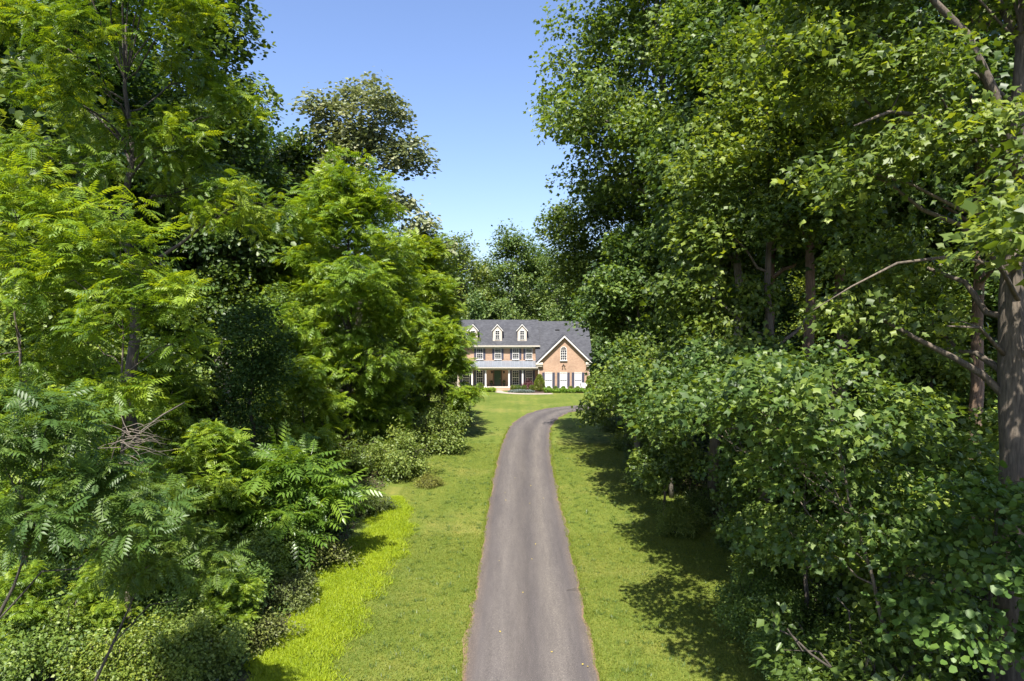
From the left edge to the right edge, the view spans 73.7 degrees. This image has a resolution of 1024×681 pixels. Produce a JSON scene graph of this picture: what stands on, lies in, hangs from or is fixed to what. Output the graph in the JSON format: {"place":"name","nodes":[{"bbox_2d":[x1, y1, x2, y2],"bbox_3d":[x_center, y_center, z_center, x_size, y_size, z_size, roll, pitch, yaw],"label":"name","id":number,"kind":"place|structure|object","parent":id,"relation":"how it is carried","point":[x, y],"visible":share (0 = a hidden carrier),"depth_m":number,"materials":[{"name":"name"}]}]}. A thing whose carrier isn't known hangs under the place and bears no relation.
{"place":"outdoors","nodes":[
{"label":"outdoors","id":0,"kind":"place"},
{"bbox_2d":[0,329,992,680],"bbox_3d":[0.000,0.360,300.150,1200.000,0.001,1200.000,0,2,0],"label":"ground","id":1,"kind":"structure","parent":0,"point":[696,485],"depth_m":29.52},
{"bbox_2d":[0,558,80,678],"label":"walnut sapling","id":2,"kind":"object","parent":1,"relation":"on","point":[26,578],"visible":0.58,"depth_m":17.50,"materials":[{"name":"green plant"}]},
{"bbox_2d":[0,367,90,545],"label":"walnut sapling","id":3,"kind":"object","parent":1,"relation":"on","point":[2,404],"visible":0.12,"depth_m":24.56,"materials":[{"name":"green plant"}]},
{"bbox_2d":[0,0,113,323],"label":"broadleaf tree","id":4,"kind":"object","parent":1,"relation":"on","point":[3,48],"visible":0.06,"depth_m":37.43,"materials":[{"name":"green plant"}]},
{"bbox_2d":[0,146,116,564],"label":"walnut tree","id":5,"kind":"object","parent":1,"relation":"on","point":[34,365],"visible":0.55,"depth_m":18.36,"materials":[{"name":"green plant"}]},
{"bbox_2d":[0,542,121,626],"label":"woodland shrub","id":6,"kind":"object","parent":1,"relation":"on","point":[67,576],"visible":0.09,"depth_m":20.41,"materials":[{"name":"green plant"}]},
{"bbox_2d":[0,577,122,680],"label":"woodland shrub","id":7,"kind":"object","parent":1,"relation":"on","point":[18,661],"visible":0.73,"depth_m":16.85,"materials":[{"name":"green plant"}]},
{"bbox_2d":[0,239,128,443],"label":"understorey tree","id":8,"kind":"object","parent":1,"relation":"on","point":[8,342],"visible":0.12,"depth_m":30.58,"materials":[{"name":"green plant"}]},
{"bbox_2d":[0,47,153,331],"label":"slender tree","id":9,"kind":"object","parent":1,"relation":"on","point":[98,102],"visible":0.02,"depth_m":42.00,"materials":[{"name":"green plant"}]},
{"bbox_2d":[0,387,175,571],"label":"walnut sapling","id":10,"kind":"object","parent":1,"relation":"on","point":[152,468],"visible":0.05,"depth_m":23.10,"materials":[{"name":"green plant"}]},
{"bbox_2d":[27,603,152,680],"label":"woodland shrub","id":11,"kind":"object","parent":1,"relation":"on","point":[95,637],"visible":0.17,"depth_m":17.34,"materials":[{"name":"green plant"}]},
{"bbox_2d":[0,371,198,618],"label":"walnut tree","id":12,"kind":"object","parent":1,"relation":"on","point":[34,520],"visible":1,"depth_m":11.41,"materials":[{"name":"green plant"}]},
{"bbox_2d":[0,0,198,378],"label":"broadleaf tree","id":13,"kind":"object","parent":1,"relation":"on","point":[140,74],"visible":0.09,"depth_m":43.33,"materials":[{"name":"green plant"}]},
{"bbox_2d":[0,25,201,383],"bbox_3d":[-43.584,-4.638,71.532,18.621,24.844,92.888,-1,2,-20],"label":"broadleaf tree","id":14,"kind":"object","parent":1,"relation":"on","point":[19,114],"visible":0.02,"depth_m":34.35,"materials":[{"name":"green plant"}]},
{"bbox_2d":[59,556,147,647],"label":"walnut sapling","id":15,"kind":"object","parent":1,"relation":"on","point":[105,610],"visible":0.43,"depth_m":17.99,"materials":[{"name":"green plant"}]},
{"bbox_2d":[23,250,190,445],"bbox_3d":[-21.893,1.623,36.685,8.620,13.834,7.530,-1,2,-19],"label":"understorey tree","id":16,"kind":"object","parent":1,"relation":"on","point":[148,341],"visible":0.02,"depth_m":36.67,"materials":[{"name":"green plant"}]},
{"bbox_2d":[0,180,232,630],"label":"walnut tree","id":17,"kind":"object","parent":1,"relation":"on","point":[138,393],"visible":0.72,"depth_m":17.45,"materials":[{"name":"green plant"}]},
{"bbox_2d":[51,603,216,680],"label":"woodland shrub","id":18,"kind":"object","parent":1,"relation":"on","point":[143,663],"visible":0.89,"depth_m":16.75,"materials":[{"name":"green plant"}]},
{"bbox_2d":[93,399,184,481],"bbox_3d":[-8.448,2.246,16.281,1.823,1.740,3.694,0,2,0],"label":"dead branch","id":19,"kind":"object","parent":1,"relation":"on","point":[129,443],"visible":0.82,"depth_m":15.30,"materials":[{"name":"grey wood"}]},
{"bbox_2d":[0,0,303,470],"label":"walnut tree","id":20,"kind":"object","parent":1,"relation":"on","point":[64,95],"visible":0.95,"depth_m":23.14,"materials":[{"name":"green plant"}]},
{"bbox_2d":[82,564,233,632],"bbox_3d":[-10.364,7.656,19.652,4.347,2.832,3.677,1,2,18],"label":"woodland shrub","id":21,"kind":"object","parent":1,"relation":"on","point":[162,606],"visible":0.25,"depth_m":19.08,"materials":[{"name":"green plant"}]},
{"bbox_2d":[66,472,254,680],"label":"walnut tree","id":22,"kind":"object","parent":1,"relation":"on","point":[129,577],"visible":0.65,"depth_m":14.70,"materials":[{"name":"green plant"}]},
{"bbox_2d":[93,343,227,474],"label":"walnut sapling","id":23,"kind":"object","parent":1,"relation":"on","point":[148,368],"visible":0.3,"depth_m":29.42,"materials":[{"name":"green plant"}]},
{"bbox_2d":[106,262,224,450],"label":"understorey tree","id":24,"kind":"object","parent":1,"relation":"on","point":[199,374],"visible":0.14,"depth_m":40.02,"materials":[{"name":"green plant"}]},
{"bbox_2d":[105,409,232,514],"bbox_3d":[-14.386,5.329,27.884,5.378,7.003,5.704,0,2,9],"label":"woodland shrub","id":25,"kind":"object","parent":1,"relation":"on","point":[180,471],"visible":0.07,"depth_m":27.75,"materials":[{"name":"green plant"}]},
{"bbox_2d":[123,80,227,277],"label":"slender tree","id":26,"kind":"object","parent":1,"relation":"on","point":[200,263],"visible":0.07,"depth_m":48.42,"materials":[{"name":"green plant"}]},
{"bbox_2d":[128,595,254,680],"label":"woodland shrub","id":27,"kind":"object","parent":1,"relation":"on","point":[227,648],"visible":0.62,"depth_m":17.72,"materials":[{"name":"green plant"}]},
{"bbox_2d":[97,0,298,425],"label":"broadleaf tree","id":28,"kind":"object","parent":1,"relation":"on","point":[223,43],"visible":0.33,"depth_m":47.39,"materials":[{"name":"green plant"}]},
{"bbox_2d":[1,435,419,680],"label":"ground cover","id":29,"kind":"object","parent":1,"relation":"on","point":[287,603],"visible":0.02,"depth_m":24.74,"materials":[{"name":"green plant"}]},
{"bbox_2d":[161,418,271,549],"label":"walnut sapling","id":30,"kind":"object","parent":1,"relation":"on","point":[216,441],"visible":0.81,"depth_m":25.04,"materials":[{"name":"green plant"}]},
{"bbox_2d":[157,542,277,640],"bbox_3d":[-8.976,7.620,20.820,4.347,2.832,3.677,1,2,33],"label":"woodland shrub","id":31,"kind":"object","parent":1,"relation":"on","point":[260,571],"visible":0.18,"depth_m":20.88,"materials":[{"name":"green plant"}]},
{"bbox_2d":[165,252,282,427],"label":"understorey tree","id":32,"kind":"object","parent":1,"relation":"on","point":[222,293],"visible":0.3,"depth_m":44.27,"materials":[{"name":"green plant"}]},
{"bbox_2d":[183,552,268,642],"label":"walnut sapling","id":33,"kind":"object","parent":1,"relation":"on","point":[248,587],"visible":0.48,"depth_m":19.27,"materials":[{"name":"green plant"}]},
{"bbox_2d":[162,75,302,415],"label":"slender tree","id":34,"kind":"object","parent":1,"relation":"on","point":[194,242],"visible":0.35,"depth_m":46.15,"materials":[{"name":"green plant"}]},
{"bbox_2d":[204,291,302,465],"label":"vine draped tree","id":35,"kind":"object","parent":1,"relation":"on","point":[256,371],"visible":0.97,"depth_m":30.71,"materials":[{"name":"green plant"}]},
{"bbox_2d":[201,512,315,598],"bbox_3d":[-9.046,7.584,24.179,3.484,2.683,4.118,1,2,40],"label":"woodland shrub","id":36,"kind":"object","parent":1,"relation":"on","point":[266,545],"visible":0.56,"depth_m":23.82,"materials":[{"name":"green plant"}]},
{"bbox_2d":[227,279,331,438],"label":"understorey tree","id":37,"kind":"object","parent":1,"relation":"on","point":[287,298],"visible":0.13,"depth_m":43.49,"materials":[{"name":"green plant"}]},
{"bbox_2d":[219,205,345,403],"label":"compound leaf tree","id":38,"kind":"object","parent":1,"relation":"on","point":[288,276],"visible":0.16,"depth_m":48.91,"materials":[{"name":"green plant"}]},
{"bbox_2d":[189,419,386,570],"bbox_3d":[-9.016,6.081,26.893,6.967,5.616,5.560,1,2,27],"label":"sumac shrub","id":39,"kind":"object","parent":1,"relation":"on","point":[298,480],"visible":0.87,"depth_m":26.01,"materials":[{"name":"green plant"}]},
{"bbox_2d":[237,353,358,467],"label":"walnut sapling","id":40,"kind":"object","parent":1,"relation":"on","point":[312,382],"visible":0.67,"depth_m":35.49,"materials":[{"name":"green plant"}]},
{"bbox_2d":[258,123,344,293],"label":"slender tree","id":41,"kind":"object","parent":1,"relation":"on","point":[300,148],"visible":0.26,"depth_m":58.23,"materials":[{"name":"green plant"}]},
{"bbox_2d":[257,140,441,453],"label":"compound leaf tree","id":42,"kind":"object","parent":1,"relation":"on","point":[343,204],"visible":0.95,"depth_m":43.15,"materials":[{"name":"green plant"}]},
{"bbox_2d":[253,69,457,419],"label":"oak tree","id":43,"kind":"object","parent":1,"relation":"on","point":[359,135],"visible":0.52,"depth_m":58.64,"materials":[{"name":"green plant"}]},
{"bbox_2d":[329,433,383,479],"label":"woodland shrub","id":44,"kind":"object","parent":1,"relation":"on","point":[357,463],"visible":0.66,"depth_m":41.31,"materials":[{"name":"green plant"}]},
{"bbox_2d":[340,359,417,451],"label":"bush","id":45,"kind":"object","parent":1,"relation":"on","point":[365,403],"visible":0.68,"depth_m":44.24,"materials":[{"name":"green plant"}]},
{"bbox_2d":[352,288,419,417],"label":"understorey tree","id":46,"kind":"object","parent":1,"relation":"on","point":[400,342],"visible":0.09,"depth_m":57.46,"materials":[{"name":"green plant"}]},
{"bbox_2d":[391,221,482,422],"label":"compound leaf tree","id":47,"kind":"object","parent":1,"relation":"on","point":[442,281],"visible":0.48,"depth_m":58.52,"materials":[{"name":"green plant"}]},
{"bbox_2d":[406,315,489,421],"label":"compound leaf tree","id":48,"kind":"object","parent":1,"relation":"on","point":[447,340],"visible":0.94,"depth_m":54.43,"materials":[{"name":"green plant"}]},
{"bbox_2d":[433,229,502,319],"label":"broadleaf tree","id":49,"kind":"object","parent":1,"relation":"on","point":[465,258],"visible":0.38,"depth_m":114.19,"materials":[{"name":"green plant"}]},
{"bbox_2d":[449,287,490,380],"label":"understorey tree","id":50,"kind":"object","parent":1,"relation":"on","point":[472,314],"visible":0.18,"depth_m":106.34,"materials":[{"name":"green plant"}]},
{"bbox_2d":[472,218,550,319],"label":"broadleaf tree","id":51,"kind":"object","parent":1,"relation":"on","point":[510,245],"visible":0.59,"depth_m":112.28,"materials":[{"name":"green plant"}]},
{"bbox_2d":[457,320,591,390],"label":"brick house","id":52,"kind":"structure","parent":1,"relation":"on","point":[520,352],"depth_m":94.09,"materials":[{"name":"brick"}]},
{"bbox_2d":[506,238,560,319],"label":"broadleaf tree","id":53,"kind":"object","parent":1,"relation":"on","point":[538,275],"visible":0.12,"depth_m":118.29,"materials":[{"name":"green plant"}]},
{"bbox_2d":[524,247,597,338],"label":"broadleaf tree","id":54,"kind":"object","parent":1,"relation":"on","point":[553,310],"visible":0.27,"depth_m":110.52,"materials":[{"name":"green plant"}]},
{"bbox_2d":[526,178,690,432],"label":"tulip poplar","id":55,"kind":"object","parent":1,"relation":"on","point":[573,265],"visible":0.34,"depth_m":51.54,"materials":[{"name":"green plant"}]},
{"bbox_2d":[523,0,726,462],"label":"tulip poplar","id":56,"kind":"object","parent":1,"relation":"on","point":[585,121],"visible":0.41,"depth_m":41.10,"materials":[{"name":"green plant"}]},
{"bbox_2d":[564,220,694,469],"bbox_3d":[7.402,0.726,39.910,8.842,15.457,9.909,0,2,0],"label":"tulip poplar","id":57,"kind":"object","parent":1,"relation":"on","point":[610,304],"visible":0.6,"depth_m":38.49,"materials":[{"name":"green plant"}]},
{"bbox_2d":[581,297,694,497],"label":"tulip poplar","id":58,"kind":"object","parent":1,"relation":"on","point":[597,394],"visible":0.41,"depth_m":35.00,"materials":[{"name":"plant"}]},
{"bbox_2d":[624,388,717,516],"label":"sapling","id":59,"kind":"object","parent":1,"relation":"on","point":[648,460],"visible":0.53,"depth_m":30.06,"materials":[{"name":"green plant"}]},
{"bbox_2d":[612,0,762,507],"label":"tulip poplar","id":60,"kind":"object","parent":1,"relation":"on","point":[695,8],"visible":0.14,"depth_m":34.07,"materials":[{"name":"green plant"}]},
{"bbox_2d":[601,0,776,499],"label":"tulip poplar","id":61,"kind":"object","parent":1,"relation":"on","point":[632,117],"visible":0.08,"depth_m":35.86,"materials":[{"name":"green plant"}]},
{"bbox_2d":[609,326,841,592],"bbox_3d":[7.407,4.198,24.066,7.304,9.491,9.202,0,2,0],"label":"tulip poplar","id":62,"kind":"object","parent":1,"relation":"on","point":[706,356],"visible":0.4,"depth_m":22.20,"materials":[{"name":"green plant"}]},
{"bbox_2d":[638,0,887,338],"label":"slender tree","id":63,"kind":"object","parent":1,"relation":"on","point":[717,16],"visible":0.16,"depth_m":30.10,"materials":[{"name":"green plant"}]},
{"bbox_2d":[709,401,819,510],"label":"sapling","id":64,"kind":"object","parent":1,"relation":"on","point":[724,493],"visible":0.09,"depth_m":25.44,"materials":[{"name":"green plant"}]},
{"bbox_2d":[711,439,820,540],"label":"sapling","id":65,"kind":"object","parent":1,"relation":"on","point":[732,510],"visible":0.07,"depth_m":23.82,"materials":[{"name":"green plant"}]},
{"bbox_2d":[708,261,826,436],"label":"understorey tree","id":66,"kind":"object","parent":1,"relation":"on","point":[784,315],"visible":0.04,"depth_m":38.86,"materials":[{"name":"green plant"}]},
{"bbox_2d":[632,0,930,580],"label":"tulip poplar","id":67,"kind":"object","parent":1,"relation":"on","point":[783,211],"visible":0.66,"depth_m":22.28,"materials":[{"name":"green plant"}]},
{"bbox_2d":[614,336,967,676],"bbox_3d":[6.472,4.504,16.944,7.161,9.305,9.022,0,2,0],"label":"tulip poplar","id":68,"kind":"object","parent":1,"relation":"on","point":[744,391],"visible":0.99,"depth_m":14.85,"materials":[{"name":"green plant"}]},
{"bbox_2d":[715,407,906,634],"bbox_3d":[8.487,5.477,20.116,4.881,7.141,4.387,0,2,1],"label":"sapling","id":69,"kind":"object","parent":1,"relation":"on","point":[759,511],"visible":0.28,"depth_m":20.10,"materials":[{"name":"green plant"}]},
{"bbox_2d":[775,267,864,422],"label":"understorey tree","id":70,"kind":"object","parent":1,"relation":"on","point":[827,337],"visible":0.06,"depth_m":44.12,"materials":[{"name":"green plant"}]},
{"bbox_2d":[673,436,987,678],"bbox_3d":[18.847,8.208,34.255,20.632,0.750,40.308,0,2,0],"label":"ground cover","id":71,"kind":"object","parent":1,"relation":"on","point":[717,518],"visible":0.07,"depth_m":33.07,"materials":[{"name":"green plant"}]},
{"bbox_2d":[691,0,977,538],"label":"slender tree","id":72,"kind":"object","parent":1,"relation":"on","point":[809,275],"visible":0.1,"depth_m":28.82,"materials":[{"name":"green plant"}]},
{"bbox_2d":[718,0,988,491],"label":"slender tree","id":73,"kind":"object","parent":1,"relation":"on","point":[786,259],"visible":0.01,"depth_m":30.11,"materials":[{"name":"green plant"}]},
{"bbox_2d":[806,429,910,593],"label":"sapling","id":74,"kind":"object","parent":1,"relation":"on","point":[874,460],"visible":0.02,"depth_m":22.25,"materials":[{"name":"green plant"}]},
{"bbox_2d":[719,0,1023,680],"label":"tulip poplar","id":75,"kind":"object","parent":1,"relation":"on","point":[827,49],"visible":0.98,"depth_m":16.25,"materials":[{"name":"green plant"}]},
{"bbox_2d":[797,467,962,652],"bbox_3d":[9.594,6.216,17.961,3.893,5.787,5.277,1,2,26],"label":"sapling","id":76,"kind":"object","parent":1,"relation":"on","point":[868,606],"visible":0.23,"depth_m":16.88,"materials":[{"name":"green plant"}]},
{"bbox_2d":[849,379,970,480],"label":"sapling","id":77,"kind":"object","parent":1,"relation":"on","point":[943,395],"visible":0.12,"depth_m":26.09,"materials":[{"name":"green plant"}]},
{"bbox_2d":[835,456,1023,680],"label":"sapling","id":78,"kind":"object","parent":1,"relation":"on","point":[1001,576],"visible":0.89,"depth_m":14.17,"materials":[{"name":"green plant"}]},
{"bbox_2d":[842,0,1017,570],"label":"slender tree","id":79,"kind":"object","parent":1,"relation":"on","point":[977,387],"visible":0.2,"depth_m":25.25,"materials":[{"name":"green plant"}]},
{"bbox_2d":[864,418,998,612],"bbox_3d":[12.623,5.700,19.316,6.192,6.790,4.569,-1,2,-33],"label":"sapling","id":80,"kind":"object","parent":1,"relation":"on","point":[956,442],"visible":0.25,"depth_m":19.27,"materials":[{"name":"green plant"}]},
{"bbox_2d":[869,267,997,448],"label":"understorey tree","id":81,"kind":"object","parent":1,"relation":"on","point":[962,381],"visible":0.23,"depth_m":32.11,"materials":[{"name":"green plant"}]},
{"bbox_2d":[859,0,1010,427],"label":"broadleaf tree","id":82,"kind":"object","parent":1,"relation":"on","point":[933,243],"depth_m":35.84,"materials":[{"name":"green plant"}]},
{"bbox_2d":[894,634,984,680],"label":"woodland shrub","id":83,"kind":"object","parent":1,"relation":"on","point":[974,671],"visible":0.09,"depth_m":17.41,"materials":[{"name":"green plant"}]},
{"bbox_2d":[914,259,999,452],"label":"understorey tree","id":84,"kind":"object","parent":1,"relation":"on","point":[990,302],"visible":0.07,"depth_m":32.53,"materials":[{"name":"green plant"}]},
{"bbox_2d":[933,398,998,519],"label":"sapling","id":85,"kind":"object","parent":1,"relation":"on","point":[990,429],"visible":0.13,"depth_m":22.44,"materials":[{"name":"green plant"}]},
{"bbox_2d":[936,3,1017,307],"bbox_3d":[27.347,-6.671,33.881,12.962,30.626,11.453,-1,2,-16],"label":"broadleaf tree","id":86,"kind":"object","parent":1,"relation":"on","point":[970,267],"visible":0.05,"depth_m":34.00,"materials":[{"name":"green plant"}]},
{"bbox_2d":[934,139,1023,286],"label":"tulip poplar","id":87,"kind":"object","parent":1,"relation":"on","point":[1002,232],"visible":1,"depth_m":9.85,"materials":[{"name":"green plant"}]},
{"bbox_2d":[11,0,999,323],"label":"sky","id":88,"kind":"structure","parent":0,"point":[461,66],"materials":[{"name":"blue"}]},
{"bbox_2d":[462,405,613,680],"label":"driveway","id":89,"kind":"structure","parent":0,"point":[528,604],"depth_m":24.51,"materials":[{"name":"grey asphalt"}]},
{"bbox_2d":[248,391,845,680],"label":"lawn","id":90,"kind":"structure","parent":0,"point":[500,411],"depth_m":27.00,"materials":[{"name":"green plant"}]},
{"bbox_2d":[221,606,310,659],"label":"woodland shrub","id":91,"kind":"object","parent":90,"relation":"on","point":[269,624],"visible":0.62,"depth_m":19.69,"materials":[{"name":"green plant"}]},
{"bbox_2d":[262,559,321,615],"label":"woodland shrub","id":92,"kind":"object","parent":90,"relation":"on","point":[285,591],"visible":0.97,"depth_m":22.50,"materials":[{"name":"green plant"}]},
{"bbox_2d":[285,532,364,576],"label":"woodland shrub","id":93,"kind":"object","parent":90,"relation":"on","point":[328,553],"visible":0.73,"depth_m":25.83,"materials":[{"name":"green plant"}]},
{"bbox_2d":[240,495,418,680],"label":"tall grass","id":94,"kind":"structure","parent":90,"relation":"on","point":[268,665],"depth_m":22.29,"materials":[{"name":"green plant"}]},
{"bbox_2d":[364,415,440,483],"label":"woodland shrub","id":95,"kind":"object","parent":90,"relation":"on","point":[409,462],"visible":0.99,"depth_m":40.68,"materials":[{"name":"green plant"}]},
{"bbox_2d":[399,394,475,456],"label":"woodland shrub","id":96,"kind":"object","parent":90,"relation":"on","point":[449,432],"visible":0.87,"depth_m":48.06,"materials":[{"name":"green plant"}]},
{"bbox_2d":[652,491,707,538],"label":"woodland shrub","id":97,"kind":"object","parent":90,"relation":"on","point":[678,518],"visible":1,"depth_m":29.81,"materials":[{"name":"green plant"}]},
{"bbox_2d":[670,485,715,514],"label":"woodland shrub","id":98,"kind":"object","parent":90,"relation":"on","point":[694,497],"visible":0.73,"depth_m":33.68,"materials":[{"name":"green plant"}]},
{"bbox_2d":[708,557,815,651],"bbox_3d":[7.498,7.853,20.526,3.019,2.325,3.569,0,2,13],"label":"woodland shrub","id":99,"kind":"object","parent":90,"relation":"on","point":[738,606],"visible":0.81,"depth_m":20.03,"materials":[{"name":"green plant"}]},
{"bbox_2d":[726,543,836,593],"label":"woodland shrub","id":100,"kind":"object","parent":90,"relation":"on","point":[790,572],"visible":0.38,"depth_m":22.65,"materials":[{"name":"green plant"}]},
{"bbox_2d":[741,605,859,680],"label":"woodland shrub","id":101,"kind":"object","parent":90,"relation":"on","point":[771,650],"visible":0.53,"depth_m":17.21,"materials":[{"name":"green plant"}]},
{"bbox_2d":[778,573,862,641],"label":"woodland shrub","id":102,"kind":"object","parent":90,"relation":"on","point":[827,603],"visible":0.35,"depth_m":20.29,"materials":[{"name":"green plant"}]},
{"bbox_2d":[806,601,916,668],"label":"woodland shrub","id":103,"kind":"object","parent":90,"relation":"on","point":[844,624],"visible":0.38,"depth_m":18.71,"materials":[{"name":"green plant"}]},
{"bbox_2d":[747,593,998,680],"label":"woodland shrub","id":104,"kind":"object","parent":90,"relation":"on","point":[878,665],"visible":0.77,"depth_m":15.31,"materials":[{"name":"green plant"}]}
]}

